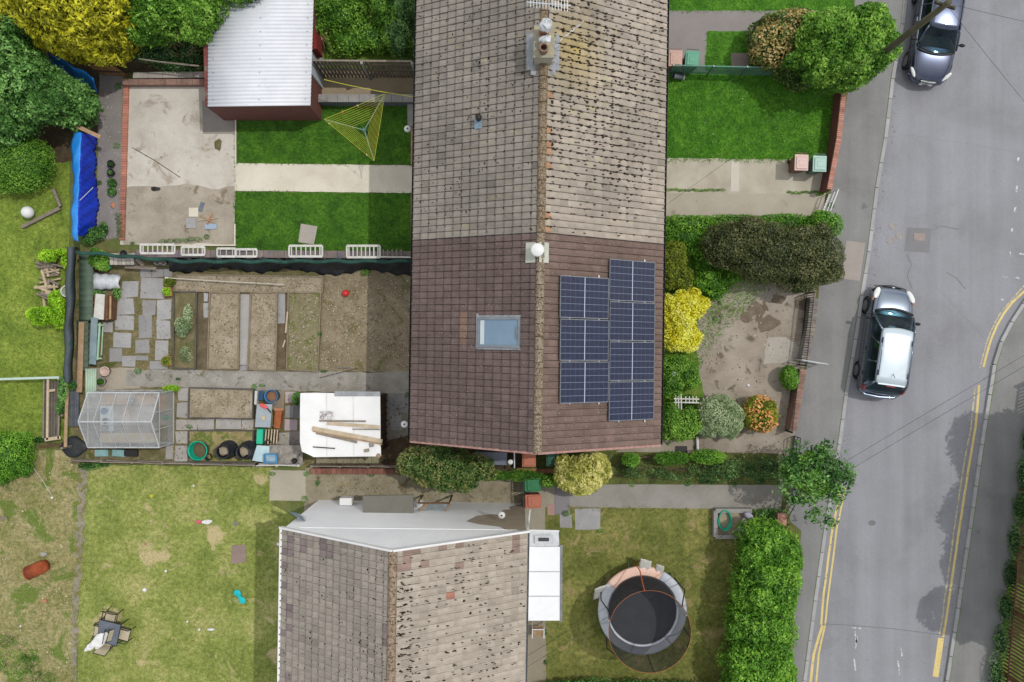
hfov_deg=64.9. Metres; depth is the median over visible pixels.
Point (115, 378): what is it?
path
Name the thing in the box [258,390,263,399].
blue sheet
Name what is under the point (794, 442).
gate
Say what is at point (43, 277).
log
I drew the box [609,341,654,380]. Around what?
solar panel
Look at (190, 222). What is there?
grey tile
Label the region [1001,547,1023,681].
wooden fence
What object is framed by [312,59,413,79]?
wooden fence
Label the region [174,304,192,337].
silvery plant
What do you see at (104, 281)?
silver sack
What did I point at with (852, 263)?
pavement slab
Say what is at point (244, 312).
paving
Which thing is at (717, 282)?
leafy ground cover
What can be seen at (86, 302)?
corrugated sheet
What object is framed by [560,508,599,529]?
paving
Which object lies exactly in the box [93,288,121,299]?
shrub
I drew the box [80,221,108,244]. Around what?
creeper
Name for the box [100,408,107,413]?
plant pot
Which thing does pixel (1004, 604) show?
verge hedge
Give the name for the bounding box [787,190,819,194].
joint grass
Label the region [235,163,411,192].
path
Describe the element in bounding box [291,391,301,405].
weed
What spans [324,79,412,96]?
washing line
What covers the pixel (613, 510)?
grass
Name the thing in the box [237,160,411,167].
grass
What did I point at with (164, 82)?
wall
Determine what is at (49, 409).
timber gate
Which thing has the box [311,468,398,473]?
wall
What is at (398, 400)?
paving
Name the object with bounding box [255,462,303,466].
fence
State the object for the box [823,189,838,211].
gate
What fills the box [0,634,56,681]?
rough weeds
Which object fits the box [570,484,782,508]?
path
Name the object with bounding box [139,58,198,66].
grey pole
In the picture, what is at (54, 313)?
bright bush
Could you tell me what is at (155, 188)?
black rag
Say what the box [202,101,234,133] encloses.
patio
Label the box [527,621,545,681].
path
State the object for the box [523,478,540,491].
wheelie bin
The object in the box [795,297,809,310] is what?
dirt stain
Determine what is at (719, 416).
silver shrub
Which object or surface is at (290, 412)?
paving
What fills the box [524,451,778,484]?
garden bed
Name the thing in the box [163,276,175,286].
potted plant
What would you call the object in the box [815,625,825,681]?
road marking
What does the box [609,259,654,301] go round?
solar panel
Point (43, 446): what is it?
plank
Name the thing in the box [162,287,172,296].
plant pot
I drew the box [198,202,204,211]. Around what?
blue scrap
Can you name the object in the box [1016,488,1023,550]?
wooden fence
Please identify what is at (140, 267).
plank
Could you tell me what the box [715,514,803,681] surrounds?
hedge
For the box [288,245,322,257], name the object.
white rack
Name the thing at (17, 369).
lawn
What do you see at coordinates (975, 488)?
kerb
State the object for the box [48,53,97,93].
tarpaulin
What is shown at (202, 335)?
garden soil
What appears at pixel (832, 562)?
road marking
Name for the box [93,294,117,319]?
hutch
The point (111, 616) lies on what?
garden chair
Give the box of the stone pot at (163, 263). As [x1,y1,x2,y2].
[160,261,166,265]
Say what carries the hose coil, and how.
attached to the concrete planter at (737, 514)
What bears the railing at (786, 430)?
on the ground at (743, 348)
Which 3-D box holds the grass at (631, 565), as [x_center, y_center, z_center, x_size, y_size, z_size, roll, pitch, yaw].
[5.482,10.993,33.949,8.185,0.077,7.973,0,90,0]
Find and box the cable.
[132,147,178,176]
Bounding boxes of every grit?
[98,75,121,236]
[134,370,378,391]
[145,100,231,232]
[702,286,802,466]
[811,28,909,680]
[939,375,983,680]
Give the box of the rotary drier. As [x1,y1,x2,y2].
[324,94,384,160]
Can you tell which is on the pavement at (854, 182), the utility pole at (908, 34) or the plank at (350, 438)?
the utility pole at (908, 34)
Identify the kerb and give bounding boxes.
[803,0,906,681]
[944,300,1023,681]
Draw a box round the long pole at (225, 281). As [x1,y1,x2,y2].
[165,277,284,284]
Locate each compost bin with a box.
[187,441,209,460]
[215,440,237,458]
[236,440,257,458]
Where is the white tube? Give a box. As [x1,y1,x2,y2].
[696,436,698,449]
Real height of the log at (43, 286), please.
0.140 m
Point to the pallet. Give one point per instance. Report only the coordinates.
(275, 437)
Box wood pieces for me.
[197,213,217,223]
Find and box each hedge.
[314,0,413,59]
[491,469,557,487]
[544,677,692,681]
[613,455,779,484]
[666,210,843,244]
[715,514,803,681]
[987,429,1023,681]
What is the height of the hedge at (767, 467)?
1.472 m
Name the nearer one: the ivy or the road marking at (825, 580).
the ivy
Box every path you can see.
[70,464,87,681]
[89,367,139,389]
[96,75,122,240]
[126,369,408,393]
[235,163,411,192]
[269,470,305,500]
[304,467,522,511]
[386,393,407,440]
[521,481,556,529]
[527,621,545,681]
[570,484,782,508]
[668,10,838,71]
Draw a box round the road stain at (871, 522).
[868,520,875,525]
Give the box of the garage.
[203,0,322,119]
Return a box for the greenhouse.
[78,390,173,447]
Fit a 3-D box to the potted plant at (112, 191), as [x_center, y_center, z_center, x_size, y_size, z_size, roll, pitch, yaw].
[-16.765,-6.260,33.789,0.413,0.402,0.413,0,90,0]
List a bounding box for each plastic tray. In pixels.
[95,449,109,456]
[112,449,125,456]
[124,449,138,456]
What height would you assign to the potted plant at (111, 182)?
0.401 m
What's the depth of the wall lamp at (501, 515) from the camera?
30.30 m
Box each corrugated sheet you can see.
[76,320,88,370]
[79,255,93,319]
[85,369,96,396]
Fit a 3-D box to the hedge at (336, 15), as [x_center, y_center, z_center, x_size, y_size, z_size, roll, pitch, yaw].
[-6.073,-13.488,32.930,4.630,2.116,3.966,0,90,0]
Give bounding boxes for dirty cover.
[320,411,332,418]
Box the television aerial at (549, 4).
[526,0,570,17]
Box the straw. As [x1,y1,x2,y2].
[0,460,74,678]
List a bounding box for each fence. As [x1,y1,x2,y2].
[0,376,62,379]
[61,380,78,448]
[70,457,261,466]
[89,64,128,76]
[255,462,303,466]
[310,463,399,467]
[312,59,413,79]
[668,64,775,76]
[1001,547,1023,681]
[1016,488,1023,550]
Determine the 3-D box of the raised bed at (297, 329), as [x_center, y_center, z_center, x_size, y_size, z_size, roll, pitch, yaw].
[-8.750,-0.383,33.920,1.488,0.160,3.355,0,90,0]
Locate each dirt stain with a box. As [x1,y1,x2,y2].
[740,311,752,322]
[747,301,762,315]
[757,314,780,331]
[771,294,785,303]
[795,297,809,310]
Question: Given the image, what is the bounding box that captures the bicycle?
[416,494,452,510]
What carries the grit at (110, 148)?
on the path at (106, 211)
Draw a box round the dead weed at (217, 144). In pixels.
[214,139,221,150]
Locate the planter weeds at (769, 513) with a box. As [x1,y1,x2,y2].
[752,508,788,530]
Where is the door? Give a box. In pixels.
[311,52,322,88]
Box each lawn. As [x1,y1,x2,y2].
[0,162,70,439]
[77,465,295,681]
[234,191,411,250]
[237,106,410,164]
[545,507,799,681]
[667,72,834,159]
[669,0,853,10]
[705,31,772,71]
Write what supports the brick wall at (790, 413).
on the ground at (743, 348)
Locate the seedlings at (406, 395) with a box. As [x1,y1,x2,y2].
[134,203,834,569]
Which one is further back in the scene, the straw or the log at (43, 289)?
the straw
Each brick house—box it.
[277,494,562,681]
[408,0,668,454]
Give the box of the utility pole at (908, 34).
[884,0,956,53]
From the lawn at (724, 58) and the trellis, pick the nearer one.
the trellis
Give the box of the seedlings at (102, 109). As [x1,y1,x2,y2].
[97,83,239,237]
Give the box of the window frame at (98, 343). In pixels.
[96,323,103,359]
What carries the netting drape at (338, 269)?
hanging from the block wall at (280, 254)
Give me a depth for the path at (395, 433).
33.98 m
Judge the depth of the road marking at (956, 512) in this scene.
34.10 m
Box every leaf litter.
[81,388,312,464]
[90,265,173,369]
[306,474,521,500]
[324,395,516,467]
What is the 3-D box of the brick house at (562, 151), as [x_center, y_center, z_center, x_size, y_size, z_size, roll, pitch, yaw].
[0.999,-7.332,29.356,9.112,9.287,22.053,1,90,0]
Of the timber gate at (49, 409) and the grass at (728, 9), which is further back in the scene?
the grass at (728, 9)
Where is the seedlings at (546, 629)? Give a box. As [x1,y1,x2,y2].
[543,529,602,664]
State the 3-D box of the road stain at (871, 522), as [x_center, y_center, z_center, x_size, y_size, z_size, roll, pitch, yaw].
[15.238,7.700,34.096,0.324,0.001,0.230,0,90,0]
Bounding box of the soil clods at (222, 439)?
[189,432,251,449]
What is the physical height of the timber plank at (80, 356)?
0.120 m
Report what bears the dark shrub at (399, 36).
on the garden bed at (365, 55)
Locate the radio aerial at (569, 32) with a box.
[554,20,583,44]
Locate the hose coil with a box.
[718,510,731,530]
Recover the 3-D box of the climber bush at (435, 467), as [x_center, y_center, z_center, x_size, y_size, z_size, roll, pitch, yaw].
[-2.650,5.104,32.633,4.133,2.771,2.141,0,90,0]
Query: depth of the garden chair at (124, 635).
33.57 m
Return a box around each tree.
[0,1,104,146]
[771,438,857,529]
[782,1,903,94]
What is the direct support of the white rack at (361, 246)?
on the block wall at (280, 254)
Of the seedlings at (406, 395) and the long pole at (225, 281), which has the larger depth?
the seedlings at (406, 395)
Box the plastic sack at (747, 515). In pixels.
[743,512,753,518]
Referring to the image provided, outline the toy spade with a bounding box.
[259,403,270,412]
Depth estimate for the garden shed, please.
31.95 m
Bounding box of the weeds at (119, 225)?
[114,212,123,236]
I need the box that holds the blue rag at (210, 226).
[205,223,216,228]
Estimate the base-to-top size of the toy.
0.100 m
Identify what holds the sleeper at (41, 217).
on the lawn at (17, 369)
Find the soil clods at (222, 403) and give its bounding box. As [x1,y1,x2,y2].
[190,389,251,417]
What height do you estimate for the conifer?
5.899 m
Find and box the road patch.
[904,228,930,252]
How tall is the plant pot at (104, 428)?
0.200 m
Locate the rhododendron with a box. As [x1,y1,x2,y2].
[745,7,812,92]
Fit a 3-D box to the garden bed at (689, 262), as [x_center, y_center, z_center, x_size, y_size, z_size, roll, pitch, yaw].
[9.086,-2.529,33.979,8.094,0.001,5.639,0,90,0]
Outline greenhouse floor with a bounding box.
[106,391,172,441]
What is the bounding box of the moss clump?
[163,385,179,391]
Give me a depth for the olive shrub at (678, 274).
33.07 m
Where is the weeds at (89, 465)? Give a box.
[31,437,111,470]
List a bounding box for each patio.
[120,87,234,244]
[123,184,235,244]
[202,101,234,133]
[322,71,412,94]
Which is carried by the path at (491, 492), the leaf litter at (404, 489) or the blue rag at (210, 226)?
the leaf litter at (404, 489)
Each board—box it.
[76,125,100,138]
[89,317,97,364]
[123,405,128,428]
[252,445,268,461]
[254,391,258,404]
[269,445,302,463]
[285,312,287,332]
[312,29,322,57]
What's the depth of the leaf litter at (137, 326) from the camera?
33.97 m
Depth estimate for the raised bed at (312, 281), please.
33.90 m
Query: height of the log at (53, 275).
0.134 m
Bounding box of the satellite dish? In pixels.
[290,512,305,520]
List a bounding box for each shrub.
[87,247,110,271]
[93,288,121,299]
[120,0,258,48]
[384,0,414,59]
[621,448,726,467]
[663,353,701,442]
[664,287,711,352]
[665,237,694,290]
[697,392,745,440]
[742,394,778,432]
[778,364,799,390]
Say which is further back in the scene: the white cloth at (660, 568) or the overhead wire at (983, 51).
the white cloth at (660, 568)
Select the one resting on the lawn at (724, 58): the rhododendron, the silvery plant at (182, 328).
the rhododendron
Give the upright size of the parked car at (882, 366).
1.917 m
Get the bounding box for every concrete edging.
[176,224,235,245]
[235,120,236,162]
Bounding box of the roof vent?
[474,114,481,128]
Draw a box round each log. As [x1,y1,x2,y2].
[34,285,51,288]
[37,286,50,292]
[38,265,53,268]
[40,270,46,288]
[41,261,63,267]
[41,273,59,276]
[41,290,45,306]
[44,268,59,273]
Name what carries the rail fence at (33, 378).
on the lawn at (17, 369)
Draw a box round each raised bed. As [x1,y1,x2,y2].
[172,291,197,368]
[173,274,323,292]
[187,430,254,462]
[188,387,254,418]
[207,292,240,368]
[247,292,277,370]
[286,292,321,371]
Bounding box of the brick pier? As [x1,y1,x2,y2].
[774,510,786,525]
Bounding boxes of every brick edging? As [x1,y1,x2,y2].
[119,85,128,239]
[411,127,412,201]
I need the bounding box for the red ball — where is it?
[342,290,348,296]
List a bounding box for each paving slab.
[231,53,748,563]
[298,224,316,243]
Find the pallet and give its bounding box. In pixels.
[264,429,278,443]
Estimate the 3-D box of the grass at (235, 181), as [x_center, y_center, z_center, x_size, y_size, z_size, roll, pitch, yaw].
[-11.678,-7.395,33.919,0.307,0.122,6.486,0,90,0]
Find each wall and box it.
[123,79,204,86]
[133,71,203,78]
[136,250,410,259]
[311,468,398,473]
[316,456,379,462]
[318,94,412,105]
[407,104,412,126]
[784,368,806,430]
[798,298,818,359]
[820,91,846,192]
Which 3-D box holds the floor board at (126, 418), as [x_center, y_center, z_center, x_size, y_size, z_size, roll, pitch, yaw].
[-16.275,3.192,33.955,0.250,0.030,1.017,0,90,0]
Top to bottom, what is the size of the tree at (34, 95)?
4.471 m
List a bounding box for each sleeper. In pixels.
[21,207,60,228]
[52,189,62,206]
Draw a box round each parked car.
[853,285,920,399]
[902,0,964,85]
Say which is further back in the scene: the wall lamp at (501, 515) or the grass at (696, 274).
the grass at (696, 274)
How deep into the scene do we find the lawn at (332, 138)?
33.98 m
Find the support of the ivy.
on the garden soil at (146, 453)
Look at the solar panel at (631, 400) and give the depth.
27.95 m
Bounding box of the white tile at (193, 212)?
[189,208,198,216]
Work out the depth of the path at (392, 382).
33.98 m
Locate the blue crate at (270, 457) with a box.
[263,453,277,462]
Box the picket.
[381,249,410,257]
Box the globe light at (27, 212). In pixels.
[21,206,34,217]
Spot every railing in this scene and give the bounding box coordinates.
[785,371,800,432]
[798,291,815,365]
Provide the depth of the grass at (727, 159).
33.94 m
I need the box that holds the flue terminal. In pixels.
[525,242,548,262]
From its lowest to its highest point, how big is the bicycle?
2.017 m
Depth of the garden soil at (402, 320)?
33.98 m
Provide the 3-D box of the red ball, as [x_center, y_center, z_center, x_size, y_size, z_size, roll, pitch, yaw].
[-6.988,-2.008,33.860,0.300,0.300,0.300,0,90,0]
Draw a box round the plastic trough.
[256,428,265,443]
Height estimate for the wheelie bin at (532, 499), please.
1.058 m
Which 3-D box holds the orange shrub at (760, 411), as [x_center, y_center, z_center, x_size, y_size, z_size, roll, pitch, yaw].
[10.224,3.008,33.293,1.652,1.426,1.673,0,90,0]
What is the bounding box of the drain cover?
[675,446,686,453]
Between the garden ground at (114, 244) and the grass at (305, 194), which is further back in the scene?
the garden ground at (114, 244)
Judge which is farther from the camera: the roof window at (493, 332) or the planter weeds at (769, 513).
the planter weeds at (769, 513)
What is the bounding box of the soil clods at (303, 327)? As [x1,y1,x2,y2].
[289,294,318,368]
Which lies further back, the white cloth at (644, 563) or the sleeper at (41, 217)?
the sleeper at (41, 217)
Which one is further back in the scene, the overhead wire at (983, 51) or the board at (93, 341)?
the board at (93, 341)
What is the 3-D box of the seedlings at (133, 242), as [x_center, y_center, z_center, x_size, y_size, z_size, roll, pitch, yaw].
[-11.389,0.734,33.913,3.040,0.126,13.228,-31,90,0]
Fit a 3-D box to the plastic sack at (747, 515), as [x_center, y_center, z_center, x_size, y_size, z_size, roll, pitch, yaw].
[9.860,7.273,33.580,0.445,0.394,0.324,0,90,0]
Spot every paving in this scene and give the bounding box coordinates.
[103,268,171,368]
[165,388,254,460]
[203,293,284,370]
[270,391,299,444]
[386,394,407,429]
[547,486,569,514]
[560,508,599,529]
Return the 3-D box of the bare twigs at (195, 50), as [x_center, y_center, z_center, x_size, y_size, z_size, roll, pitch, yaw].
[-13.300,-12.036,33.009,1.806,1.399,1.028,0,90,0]
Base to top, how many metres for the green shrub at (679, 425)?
1.498 m
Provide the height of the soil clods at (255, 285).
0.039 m
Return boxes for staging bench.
[100,394,154,404]
[100,433,158,442]
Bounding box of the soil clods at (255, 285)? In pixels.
[176,275,321,291]
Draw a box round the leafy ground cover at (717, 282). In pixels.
[666,230,743,300]
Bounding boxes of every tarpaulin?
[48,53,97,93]
[70,132,99,240]
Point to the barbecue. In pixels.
(499, 457)
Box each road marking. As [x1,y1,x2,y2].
[809,625,822,681]
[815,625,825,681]
[820,493,840,624]
[824,488,845,624]
[933,638,943,676]
[938,388,975,636]
[942,385,979,636]
[979,285,1023,367]
[982,290,1023,366]
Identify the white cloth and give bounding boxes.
[84,632,107,651]
[593,584,607,599]
[639,558,651,569]
[655,564,663,572]
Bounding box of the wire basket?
[60,285,65,296]
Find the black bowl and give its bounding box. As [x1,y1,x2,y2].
[119,250,126,254]
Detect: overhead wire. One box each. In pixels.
[529,356,1022,654]
[529,367,1022,665]
[665,7,941,205]
[949,8,1023,100]
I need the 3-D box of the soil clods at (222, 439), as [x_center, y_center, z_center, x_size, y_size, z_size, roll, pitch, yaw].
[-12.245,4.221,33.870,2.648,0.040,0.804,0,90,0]
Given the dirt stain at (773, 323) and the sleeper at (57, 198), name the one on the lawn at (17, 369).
the sleeper at (57, 198)
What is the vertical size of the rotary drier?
1.778 m
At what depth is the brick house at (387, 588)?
27.75 m
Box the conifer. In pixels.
[0,0,143,67]
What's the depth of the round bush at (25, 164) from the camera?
32.69 m
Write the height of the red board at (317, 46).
1.000 m
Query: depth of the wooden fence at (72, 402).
33.48 m
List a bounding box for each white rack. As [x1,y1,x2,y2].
[140,243,175,253]
[181,246,205,255]
[216,247,235,257]
[236,248,257,257]
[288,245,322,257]
[346,245,380,257]
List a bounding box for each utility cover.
[886,236,893,243]
[889,222,896,229]
[896,231,903,238]
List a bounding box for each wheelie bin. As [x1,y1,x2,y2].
[522,453,535,466]
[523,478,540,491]
[523,492,541,507]
[546,453,559,465]
[668,48,682,71]
[682,49,698,72]
[787,152,808,172]
[806,154,826,173]
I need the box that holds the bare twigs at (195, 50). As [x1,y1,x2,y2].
[169,32,198,57]
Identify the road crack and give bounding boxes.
[830,624,941,634]
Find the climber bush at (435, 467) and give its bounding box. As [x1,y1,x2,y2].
[395,444,496,493]
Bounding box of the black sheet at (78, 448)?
[60,436,87,457]
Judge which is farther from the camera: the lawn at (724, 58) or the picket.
the lawn at (724, 58)
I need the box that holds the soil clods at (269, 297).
[252,294,275,368]
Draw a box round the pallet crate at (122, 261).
[110,253,141,265]
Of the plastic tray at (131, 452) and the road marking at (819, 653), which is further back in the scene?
the road marking at (819, 653)
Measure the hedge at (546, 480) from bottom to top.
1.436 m
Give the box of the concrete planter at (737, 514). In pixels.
[712,507,751,538]
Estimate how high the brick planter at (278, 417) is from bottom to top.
0.390 m
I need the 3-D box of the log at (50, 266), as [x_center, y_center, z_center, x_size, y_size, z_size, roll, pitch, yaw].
[-19.503,-3.107,33.723,0.646,0.144,0.111,-4,90,0]
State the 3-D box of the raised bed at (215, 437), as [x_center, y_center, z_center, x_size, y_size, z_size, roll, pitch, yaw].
[-12.233,4.433,33.920,2.788,0.160,1.388,0,90,0]
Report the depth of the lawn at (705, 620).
33.98 m
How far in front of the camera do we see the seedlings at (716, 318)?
33.91 m
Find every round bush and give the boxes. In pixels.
[0,136,58,194]
[0,429,38,486]
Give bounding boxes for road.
[806,0,1023,681]
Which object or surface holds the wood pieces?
on the patio at (162, 213)
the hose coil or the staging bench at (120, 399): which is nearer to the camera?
the staging bench at (120, 399)
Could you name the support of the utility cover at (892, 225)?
on the road
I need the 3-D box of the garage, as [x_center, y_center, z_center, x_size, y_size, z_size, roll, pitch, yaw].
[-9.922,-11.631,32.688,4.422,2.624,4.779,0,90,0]
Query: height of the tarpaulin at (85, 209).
1.368 m
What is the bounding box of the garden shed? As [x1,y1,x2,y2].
[299,391,387,456]
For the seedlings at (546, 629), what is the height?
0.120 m
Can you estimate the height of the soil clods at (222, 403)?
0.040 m
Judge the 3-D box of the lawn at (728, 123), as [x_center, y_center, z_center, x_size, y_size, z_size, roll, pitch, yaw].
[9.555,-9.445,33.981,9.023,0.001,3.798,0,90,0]
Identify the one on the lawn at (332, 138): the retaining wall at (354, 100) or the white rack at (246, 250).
the retaining wall at (354, 100)
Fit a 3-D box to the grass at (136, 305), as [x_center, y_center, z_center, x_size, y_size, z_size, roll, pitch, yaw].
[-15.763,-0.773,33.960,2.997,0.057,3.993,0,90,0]
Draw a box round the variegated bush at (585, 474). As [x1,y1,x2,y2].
[553,451,612,496]
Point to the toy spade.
(263, 406)
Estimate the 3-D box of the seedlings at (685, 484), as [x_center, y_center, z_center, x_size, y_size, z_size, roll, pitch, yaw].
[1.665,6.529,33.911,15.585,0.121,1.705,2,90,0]
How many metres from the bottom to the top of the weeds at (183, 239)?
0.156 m
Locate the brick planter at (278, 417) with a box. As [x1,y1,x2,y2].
[273,408,283,428]
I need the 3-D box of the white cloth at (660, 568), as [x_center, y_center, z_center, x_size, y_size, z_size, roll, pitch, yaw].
[6.058,9.370,33.124,0.354,0.322,0.446,10,90,0]
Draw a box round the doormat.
[518,468,552,473]
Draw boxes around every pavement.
[789,0,902,681]
[950,308,1023,681]
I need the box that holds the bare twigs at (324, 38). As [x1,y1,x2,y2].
[319,28,332,48]
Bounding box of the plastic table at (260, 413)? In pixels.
[255,404,275,426]
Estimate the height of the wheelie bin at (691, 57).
1.058 m
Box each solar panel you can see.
[559,275,608,318]
[559,319,608,360]
[559,362,608,403]
[608,381,653,420]
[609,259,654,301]
[609,301,654,340]
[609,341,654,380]
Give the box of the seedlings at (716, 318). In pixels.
[667,315,809,449]
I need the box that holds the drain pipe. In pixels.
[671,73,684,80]
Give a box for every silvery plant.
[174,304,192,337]
[179,345,192,362]
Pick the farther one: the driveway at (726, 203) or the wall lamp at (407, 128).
the driveway at (726, 203)
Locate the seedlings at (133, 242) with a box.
[130,234,319,501]
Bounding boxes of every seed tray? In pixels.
[157,395,166,409]
[160,425,166,440]
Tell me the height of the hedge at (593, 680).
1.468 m
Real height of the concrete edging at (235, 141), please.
0.100 m
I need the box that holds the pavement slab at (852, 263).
[842,241,864,280]
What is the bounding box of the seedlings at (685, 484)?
[368,474,736,516]
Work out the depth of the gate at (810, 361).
33.31 m
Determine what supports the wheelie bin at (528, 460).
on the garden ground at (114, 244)
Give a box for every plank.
[39,443,61,447]
[76,322,84,392]
[125,265,156,269]
[135,259,144,265]
[312,426,382,442]
[313,431,381,444]
[316,432,356,442]
[319,420,365,421]
[327,422,378,428]
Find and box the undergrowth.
[128,34,203,73]
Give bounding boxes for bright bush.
[25,290,65,328]
[37,248,66,267]
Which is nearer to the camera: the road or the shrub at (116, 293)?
the shrub at (116, 293)
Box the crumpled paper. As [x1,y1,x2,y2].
[195,519,211,523]
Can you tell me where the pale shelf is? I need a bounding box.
[100,406,113,430]
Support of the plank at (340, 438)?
on the garden shed
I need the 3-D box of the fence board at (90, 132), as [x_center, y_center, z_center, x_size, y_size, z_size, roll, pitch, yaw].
[-17.251,-8.529,32.650,1.110,0.355,0.160,25,90,0]
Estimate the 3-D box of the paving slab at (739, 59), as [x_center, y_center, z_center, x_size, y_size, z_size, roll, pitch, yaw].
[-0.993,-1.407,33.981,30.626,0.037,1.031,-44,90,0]
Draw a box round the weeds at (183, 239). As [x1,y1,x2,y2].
[158,237,202,242]
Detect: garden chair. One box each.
[91,622,105,643]
[93,643,114,656]
[101,606,122,623]
[106,626,135,644]
[532,621,544,638]
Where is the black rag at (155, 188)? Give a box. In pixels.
[151,187,159,190]
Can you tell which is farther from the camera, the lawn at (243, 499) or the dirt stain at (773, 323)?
the lawn at (243, 499)
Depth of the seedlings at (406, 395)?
33.91 m
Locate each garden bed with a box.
[322,0,413,68]
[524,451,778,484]
[663,344,702,439]
[664,216,802,343]
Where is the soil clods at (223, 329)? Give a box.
[210,294,237,367]
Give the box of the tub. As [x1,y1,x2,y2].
[264,390,279,402]
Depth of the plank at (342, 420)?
31.90 m
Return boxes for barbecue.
[476,450,514,467]
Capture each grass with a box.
[66,469,80,679]
[71,474,88,681]
[106,276,172,354]
[231,120,237,238]
[234,190,410,194]
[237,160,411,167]
[546,508,737,681]
[568,505,701,511]
[663,214,800,438]
[667,156,789,163]
[667,187,725,191]
[669,7,819,13]
[705,31,756,70]
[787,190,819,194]
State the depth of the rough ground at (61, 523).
33.99 m
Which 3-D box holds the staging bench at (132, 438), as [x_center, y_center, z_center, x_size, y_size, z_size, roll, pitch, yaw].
[-15.808,4.000,33.360,2.483,0.040,0.400,0,90,0]
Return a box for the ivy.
[55,376,76,416]
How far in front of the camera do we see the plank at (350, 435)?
31.90 m
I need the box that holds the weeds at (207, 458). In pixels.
[205,453,212,460]
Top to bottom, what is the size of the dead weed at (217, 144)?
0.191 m
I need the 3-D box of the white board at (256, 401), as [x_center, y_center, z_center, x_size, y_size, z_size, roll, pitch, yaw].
[-10.656,2.359,33.650,0.100,0.300,0.562,3,90,0]
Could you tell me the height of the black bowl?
0.100 m
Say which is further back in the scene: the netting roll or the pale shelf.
the pale shelf
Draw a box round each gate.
[42,379,60,440]
[781,488,800,518]
[792,436,800,455]
[793,359,827,364]
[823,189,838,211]
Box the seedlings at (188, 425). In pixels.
[176,302,720,428]
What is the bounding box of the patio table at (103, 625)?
[98,617,128,645]
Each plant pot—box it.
[97,377,106,385]
[99,366,110,375]
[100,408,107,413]
[100,425,108,431]
[127,396,135,403]
[161,356,171,365]
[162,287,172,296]
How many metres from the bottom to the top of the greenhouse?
2.150 m
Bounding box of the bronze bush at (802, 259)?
[697,215,845,293]
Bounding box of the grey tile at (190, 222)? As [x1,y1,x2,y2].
[186,218,195,227]
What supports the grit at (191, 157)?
on the patio at (165, 110)
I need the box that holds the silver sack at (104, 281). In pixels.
[93,272,119,290]
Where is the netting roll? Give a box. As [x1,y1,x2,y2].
[75,250,410,263]
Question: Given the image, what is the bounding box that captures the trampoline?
[598,560,690,672]
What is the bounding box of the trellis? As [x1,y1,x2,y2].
[674,394,698,409]
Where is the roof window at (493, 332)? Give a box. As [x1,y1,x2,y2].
[476,314,520,349]
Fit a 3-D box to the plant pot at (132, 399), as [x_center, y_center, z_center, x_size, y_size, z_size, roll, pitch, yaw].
[-15.650,2.433,33.230,0.340,0.200,0.340,0,90,0]
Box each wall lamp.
[401,421,407,427]
[404,125,412,131]
[498,512,504,518]
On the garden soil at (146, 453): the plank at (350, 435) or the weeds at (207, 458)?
the weeds at (207, 458)
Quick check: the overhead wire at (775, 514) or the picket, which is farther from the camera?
the picket
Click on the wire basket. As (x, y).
(62, 290)
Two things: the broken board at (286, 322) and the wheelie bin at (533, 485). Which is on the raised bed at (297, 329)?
the broken board at (286, 322)
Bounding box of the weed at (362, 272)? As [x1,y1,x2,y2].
[361,269,368,275]
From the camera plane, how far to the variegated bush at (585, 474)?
32.11 m
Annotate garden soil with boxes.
[0,28,203,162]
[71,249,318,464]
[93,77,98,133]
[197,292,208,368]
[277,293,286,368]
[319,270,409,371]
[319,371,520,470]
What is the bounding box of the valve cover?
[914,233,924,240]
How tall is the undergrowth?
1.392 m
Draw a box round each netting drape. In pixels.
[63,247,76,382]
[169,257,410,275]
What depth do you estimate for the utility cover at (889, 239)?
34.09 m
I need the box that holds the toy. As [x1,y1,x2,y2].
[234,590,245,603]
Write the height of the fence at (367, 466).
0.802 m
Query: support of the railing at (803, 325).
on the ground at (743, 348)
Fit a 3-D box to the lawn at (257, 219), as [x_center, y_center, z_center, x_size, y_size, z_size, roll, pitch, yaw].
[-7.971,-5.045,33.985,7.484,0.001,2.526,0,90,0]
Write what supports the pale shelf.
attached to the greenhouse
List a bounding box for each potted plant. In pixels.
[106,186,116,195]
[107,160,114,166]
[107,169,114,175]
[107,178,116,186]
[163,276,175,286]
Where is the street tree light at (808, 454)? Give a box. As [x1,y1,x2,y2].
[779,450,833,496]
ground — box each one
[0,449,77,681]
[24,0,903,681]
[554,278,815,490]
[947,309,1023,681]
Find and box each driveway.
[666,158,825,216]
[666,193,818,214]
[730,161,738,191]
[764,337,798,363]
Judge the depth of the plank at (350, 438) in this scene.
31.90 m

